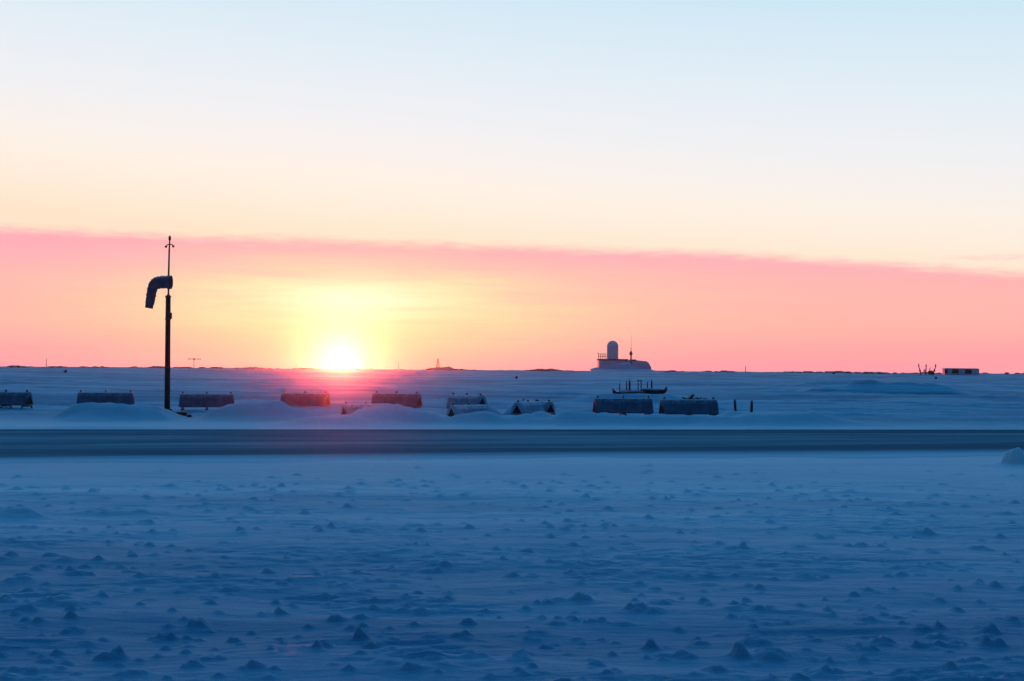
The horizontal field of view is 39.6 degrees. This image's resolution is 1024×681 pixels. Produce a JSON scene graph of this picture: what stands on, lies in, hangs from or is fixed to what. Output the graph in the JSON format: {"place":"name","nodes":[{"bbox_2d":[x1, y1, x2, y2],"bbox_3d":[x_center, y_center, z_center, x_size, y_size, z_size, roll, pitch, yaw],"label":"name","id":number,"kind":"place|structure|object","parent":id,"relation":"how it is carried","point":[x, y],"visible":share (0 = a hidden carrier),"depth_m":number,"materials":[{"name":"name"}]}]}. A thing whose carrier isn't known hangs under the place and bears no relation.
{"place":"outdoors","nodes":[
{"label":"outdoors","id":0,"kind":"place"},
{"bbox_2d":[0,366,1023,680],"bbox_3d":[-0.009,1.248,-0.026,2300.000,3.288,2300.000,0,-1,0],"label":"ground","id":1,"kind":"structure","parent":0,"point":[648,570],"depth_m":20.26,"materials":[{"name":"white snow"}]},
{"bbox_2d":[0,390,32,408],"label":"fuel tank","id":2,"kind":"object","parent":1,"relation":"on","point":[21,399],"visible":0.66,"depth_m":81.96,"materials":[{"name":"metal"}]},
{"bbox_2d":[77,390,133,404],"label":"fuel tank","id":3,"kind":"object","parent":1,"relation":"on","point":[111,397],"visible":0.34,"depth_m":81.47,"materials":[{"name":"metal"}]},
{"bbox_2d":[145,235,173,411],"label":"windsock mast","id":4,"kind":"object","parent":1,"relation":"on","point":[155,284],"visible":0.98,"depth_m":77.75,"materials":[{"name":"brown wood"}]},
{"bbox_2d":[176,412,186,415],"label":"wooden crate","id":5,"kind":"object","parent":1,"relation":"on","point":[183,413],"visible":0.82,"depth_m":72.70,"materials":[{"name":"wood"}]},
{"bbox_2d":[179,392,233,410],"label":"fuel tank","id":6,"kind":"object","parent":1,"relation":"on","point":[206,400],"visible":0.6,"depth_m":80.78,"materials":[{"name":"metal"}]},
{"bbox_2d":[280,391,330,406],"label":"fuel tank","id":7,"kind":"object","parent":1,"relation":"on","point":[307,399],"visible":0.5,"depth_m":85.25,"materials":[{"name":"metal"}]},
{"bbox_2d":[341,402,385,414],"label":"fuel tank","id":8,"kind":"object","parent":1,"relation":"on","point":[346,408],"visible":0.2,"depth_m":68.07,"materials":[{"name":"paint"}]},
{"bbox_2d":[371,391,421,407],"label":"fuel tank","id":9,"kind":"object","parent":1,"relation":"on","point":[413,400],"visible":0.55,"depth_m":85.46,"materials":[{"name":"metal"}]},
{"bbox_2d":[425,366,453,369],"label":"bunker","id":10,"kind":"object","parent":1,"relation":"on","point":[443,368],"visible":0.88,"depth_m":899.81},
{"bbox_2d":[446,393,486,408],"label":"fuel tank","id":11,"kind":"object","parent":1,"relation":"on","point":[460,399],"visible":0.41,"depth_m":84.31,"materials":[{"name":"metal"}]},
{"bbox_2d":[446,403,488,416],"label":"fuel tank","id":12,"kind":"object","parent":1,"relation":"on","point":[453,410],"visible":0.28,"depth_m":70.54,"materials":[{"name":"metal"}]},
{"bbox_2d":[7,365,1023,373],"bbox_3d":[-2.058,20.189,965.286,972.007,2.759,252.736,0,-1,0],"label":"dwarf scrub","id":13,"kind":"object","parent":1,"relation":"on","point":[19,366],"visible":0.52,"depth_m":887.92,"materials":[{"name":"brown plant"}]},
{"bbox_2d":[511,400,544,414],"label":"fuel tank","id":14,"kind":"object","parent":1,"relation":"on","point":[520,408],"visible":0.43,"depth_m":73.42,"materials":[{"name":"metal"}]},
{"bbox_2d":[520,399,554,414],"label":"fuel tank","id":15,"kind":"object","parent":1,"relation":"on","point":[548,405],"visible":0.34,"depth_m":75.94,"materials":[{"name":"paint"}]},
{"bbox_2d":[590,341,654,371],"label":"radome station","id":16,"kind":"object","parent":1,"relation":"on","point":[612,362],"visible":0.94,"depth_m":992.87,"materials":[{"name":"white metal"}]},
{"bbox_2d":[592,396,653,415],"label":"fuel tank","id":17,"kind":"object","parent":1,"relation":"on","point":[623,405],"visible":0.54,"depth_m":74.92,"materials":[{"name":"metal"}]},
{"bbox_2d":[612,379,644,393],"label":"cargo sledge","id":18,"kind":"object","parent":1,"relation":"on","point":[629,391],"visible":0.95,"depth_m":126.83,"materials":[{"name":"wood"}]},
{"bbox_2d":[637,380,666,393],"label":"cargo sledge","id":19,"kind":"object","parent":1,"relation":"on","point":[647,390],"visible":0.95,"depth_m":128.97,"materials":[{"name":"brown wood"}]},
{"bbox_2d":[658,397,718,415],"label":"fuel tank","id":20,"kind":"object","parent":1,"relation":"on","point":[688,406],"visible":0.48,"depth_m":73.99,"materials":[{"name":"metal"}]},
{"bbox_2d":[682,394,706,398],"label":"timber heap","id":21,"kind":"object","parent":1,"relation":"on","point":[691,396],"visible":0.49,"depth_m":88.08,"materials":[{"name":"wood"}]},
{"bbox_2d":[750,400,752,411],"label":"wooden post","id":22,"kind":"object","parent":1,"relation":"on","point":[751,405],"visible":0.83,"depth_m":82.40,"materials":[{"name":"brown wood"}]},
{"bbox_2d":[942,368,978,374],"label":"portable cabin","id":23,"kind":"object","parent":1,"relation":"on","point":[960,371],"visible":1,"depth_m":519.88,"materials":[{"name":"white metal"}]},
{"bbox_2d":[965,369,971,373],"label":"doorway","id":24,"kind":"structure","parent":23,"relation":"in","point":[967,371],"depth_m":519.89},
{"bbox_2d":[971,447,1023,467],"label":"snow heap","id":25,"kind":"object","parent":1,"relation":"on","point":[1013,458],"visible":0.99,"depth_m":38.66,"materials":[{"name":"white snow"}]},
{"bbox_2d":[0,429,1023,462],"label":"road","id":26,"kind":"structure","parent":0,"point":[162,445],"depth_m":47.91,"materials":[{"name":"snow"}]},
{"bbox_2d":[0,0,1023,373],"label":"sky","id":27,"kind":"structure","parent":0,"point":[685,185],"materials":[{"name":"pink"}]}
]}

